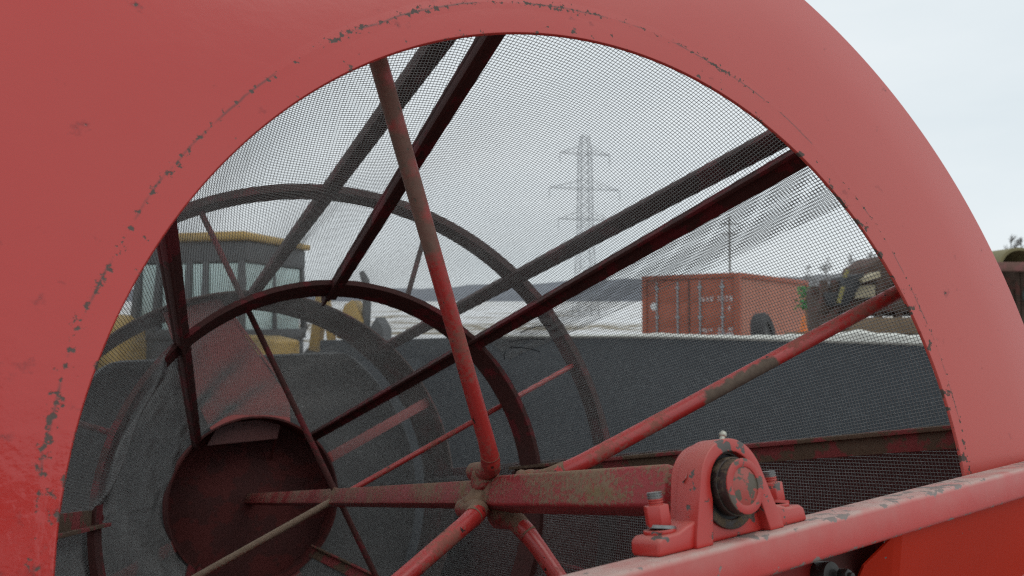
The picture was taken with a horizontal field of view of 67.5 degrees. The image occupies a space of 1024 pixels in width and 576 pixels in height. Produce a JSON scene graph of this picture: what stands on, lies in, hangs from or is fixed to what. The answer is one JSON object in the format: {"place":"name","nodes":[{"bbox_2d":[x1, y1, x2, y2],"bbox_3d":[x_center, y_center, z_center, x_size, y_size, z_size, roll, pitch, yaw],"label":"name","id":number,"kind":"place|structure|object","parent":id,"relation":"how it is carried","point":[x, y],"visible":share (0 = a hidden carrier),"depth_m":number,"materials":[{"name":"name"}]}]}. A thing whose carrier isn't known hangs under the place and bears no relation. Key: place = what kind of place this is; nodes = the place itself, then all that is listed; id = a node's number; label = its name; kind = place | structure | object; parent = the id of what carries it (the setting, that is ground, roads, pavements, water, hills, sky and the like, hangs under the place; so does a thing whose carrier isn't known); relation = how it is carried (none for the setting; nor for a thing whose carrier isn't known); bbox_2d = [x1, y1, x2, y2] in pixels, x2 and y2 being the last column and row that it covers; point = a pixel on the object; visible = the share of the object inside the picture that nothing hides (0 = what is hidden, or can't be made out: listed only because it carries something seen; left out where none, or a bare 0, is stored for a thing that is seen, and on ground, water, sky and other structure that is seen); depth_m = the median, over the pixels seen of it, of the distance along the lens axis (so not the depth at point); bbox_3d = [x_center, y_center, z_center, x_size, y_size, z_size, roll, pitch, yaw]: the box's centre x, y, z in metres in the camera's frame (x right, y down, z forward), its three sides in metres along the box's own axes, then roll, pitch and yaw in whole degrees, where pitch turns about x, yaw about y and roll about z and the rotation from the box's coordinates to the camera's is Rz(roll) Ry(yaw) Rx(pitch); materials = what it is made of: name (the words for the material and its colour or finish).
{"place":"outdoors","nodes":[
{"label":"outdoors","id":0,"kind":"place"},
{"bbox_2d":[127,278,641,300],"bbox_3d":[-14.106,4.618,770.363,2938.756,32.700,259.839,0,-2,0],"label":"hills","id":1,"kind":"structure","parent":0,"point":[497,298],"depth_m":699.12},
{"bbox_2d":[120,301,910,351],"bbox_3d":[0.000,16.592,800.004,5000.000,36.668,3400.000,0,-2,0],"label":"ground","id":2,"kind":"structure","parent":0,"point":[493,311],"depth_m":106.39,"materials":[{"name":"white snow"}]},
{"bbox_2d":[95,231,391,370],"bbox_3d":[-3.129,0.643,9.165,3.585,2.580,3.820,-1,-2,14],"label":"wheel loader","id":3,"kind":"object","parent":2,"relation":"on","point":[296,281],"visible":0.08,"depth_m":8.88,"materials":[{"name":"yellow metal"}]},
{"bbox_2d":[142,265,155,314],"bbox_3d":[-4.276,0.107,9.041,0.200,0.760,0.012,-1,-2,14],"label":"window","id":4,"kind":"structure","parent":3,"relation":"in","point":[147,265],"depth_m":9.05,"materials":[{"name":"clear glass"}]},
{"bbox_2d":[162,264,185,327],"bbox_3d":[-3.946,0.104,8.959,0.320,0.760,0.012,-1,-2,14],"label":"window","id":5,"kind":"structure","parent":3,"relation":"in","point":[183,264],"depth_m":8.96,"materials":[{"name":"clear glass"}]},
{"bbox_2d":[192,264,202,296],"bbox_3d":[-3.645,0.101,8.884,0.140,0.760,0.012,-1,-2,14],"label":"window","id":6,"kind":"structure","parent":3,"relation":"in","point":[194,264],"depth_m":8.89,"materials":[{"name":"clear glass"}]},
{"bbox_2d":[209,263,237,317],"bbox_3d":[-3.315,0.097,8.802,0.380,0.760,0.012,-1,-2,14],"label":"window","id":7,"kind":"structure","parent":3,"relation":"in","point":[230,263],"depth_m":8.82,"materials":[{"name":"clear glass"}]},
{"bbox_2d":[245,263,298,329],"bbox_3d":[-2.906,0.119,9.327,0.012,0.760,1.200,-1,-2,14],"label":"window","id":8,"kind":"structure","parent":3,"relation":"in","point":[291,273],"depth_m":9.41,"materials":[{"name":"clear glass"}]},
{"bbox_2d":[55,352,1023,575],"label":"machine frame","id":9,"kind":"object","parent":2,"relation":"on","point":[732,512],"visible":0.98,"depth_m":0.82,"materials":[{"name":"metal"}]},
{"bbox_2d":[0,0,1023,575],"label":"screening drum","id":10,"kind":"object","parent":9,"relation":"on","point":[128,128],"visible":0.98,"depth_m":1.15,"materials":[{"name":"metal"}]},
{"bbox_2d":[549,136,619,314],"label":"electricity pylon","id":11,"kind":"object","parent":2,"relation":"on","point":[584,202],"visible":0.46,"depth_m":125.56,"materials":[{"name":"metal"}]},
{"bbox_2d":[642,273,807,335],"bbox_3d":[5.570,1.056,19.551,2.440,2.595,4.771,-2,-3,39],"label":"shipping container","id":12,"kind":"object","parent":2,"relation":"on","point":[741,300],"visible":0.3,"depth_m":17.85,"materials":[{"name":"red metal"}]},
{"bbox_2d":[647,280,688,333],"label":"door","id":13,"kind":"structure","parent":12,"relation":"in","point":[679,285],"depth_m":18.07,"materials":[{"name":"red metal"}]},
{"bbox_2d":[689,278,734,334],"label":"door","id":14,"kind":"structure","parent":12,"relation":"in","point":[732,279],"depth_m":17.40,"materials":[{"name":"red metal"}]},
{"bbox_2d":[719,216,738,272],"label":"utility pole","id":15,"kind":"object","parent":2,"relation":"on","point":[729,242],"visible":0.36,"depth_m":90.28,"materials":[{"name":"brown wood"}]},
{"bbox_2d":[794,286,808,322],"bbox_3d":[5.346,1.043,13.994,0.398,2.184,0.422,0,-2,0],"label":"green shrub","id":16,"kind":"object","parent":2,"relation":"on","point":[805,300],"visible":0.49,"depth_m":14.01,"materials":[{"name":"green plant"}]},
{"bbox_2d":[802,265,817,286],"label":"bare tree","id":17,"kind":"object","parent":2,"relation":"on","point":[813,284],"visible":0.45,"depth_m":150.33,"materials":[{"name":"grey plant"}]},
{"bbox_2d":[817,257,832,285],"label":"bare tree","id":18,"kind":"object","parent":2,"relation":"on","point":[825,271],"visible":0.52,"depth_m":150.20,"materials":[{"name":"grey plant"}]},
{"bbox_2d":[840,253,854,275],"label":"bare tree","id":19,"kind":"object","parent":2,"relation":"on","point":[851,261],"visible":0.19,"depth_m":145.43,"materials":[{"name":"grey plant"}]},
{"bbox_2d":[806,257,918,334],"bbox_3d":[5.424,0.629,10.928,2.400,2.154,1.230,0,-2,0],"label":"rusty implement","id":20,"kind":"object","parent":2,"relation":"on","point":[861,295],"visible":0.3,"depth_m":10.54,"materials":[{"name":"beige paint"}]},
{"bbox_2d":[992,247,1023,323],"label":"threshing machine","id":21,"kind":"object","parent":2,"relation":"on","point":[1010,261],"visible":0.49,"depth_m":8.90,"materials":[{"name":"green paint"}]},
{"bbox_2d":[1003,234,1020,248],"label":"bare tree","id":22,"kind":"object","parent":2,"relation":"on","point":[1011,241],"visible":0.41,"depth_m":80.14,"materials":[{"name":"grey plant"}]},
{"bbox_2d":[1014,238,1023,247],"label":"bare tree","id":23,"kind":"object","parent":2,"relation":"on","point":[1019,240],"visible":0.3,"depth_m":78.23,"materials":[{"name":"grey plant"}]},
{"bbox_2d":[133,0,1023,288],"label":"sky","id":24,"kind":"structure","parent":0,"point":[956,67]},
{"bbox_2d":[320,338,949,467],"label":"bin wall","id":25,"kind":"structure","parent":0,"point":[775,402],"depth_m":3.64,"materials":[{"name":"black metal"}]},
{"bbox_2d":[500,329,922,345],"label":"snow ridge","id":26,"kind":"structure","parent":25,"relation":"on","point":[844,337],"depth_m":3.55,"materials":[{"name":"white snow"}]},
{"bbox_2d":[750,312,775,334],"bbox_3d":[5.059,0.925,15.400,0.397,0.874,0.857,-2,-3,34],"label":"old tyre","id":27,"kind":"object","parent":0,"point":[759,325],"visible":0.4,"depth_m":15.19,"materials":[{"name":"rubber"}]},
{"bbox_2d":[784,332,806,333],"bbox_3d":[5.250,1.444,13.466,0.720,1.334,0.500,0,-2,0],"label":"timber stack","id":28,"kind":"object","parent":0,"point":[794,333],"depth_m":13.25,"materials":[{"name":"brown wood"}]},
{"bbox_2d":[797,316,808,331],"bbox_3d":[5.140,0.626,13.500,0.170,0.300,0.170,-2,-3,45],"label":"traffic cone","id":29,"kind":"object","parent":28,"relation":"on","point":[804,323],"visible":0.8,"depth_m":13.46,"materials":[{"name":"orange plastic"}]},
{"bbox_2d":[783,273,841,285],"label":"hill","id":30,"kind":"structure","parent":0,"point":[818,276],"depth_m":384.90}
]}

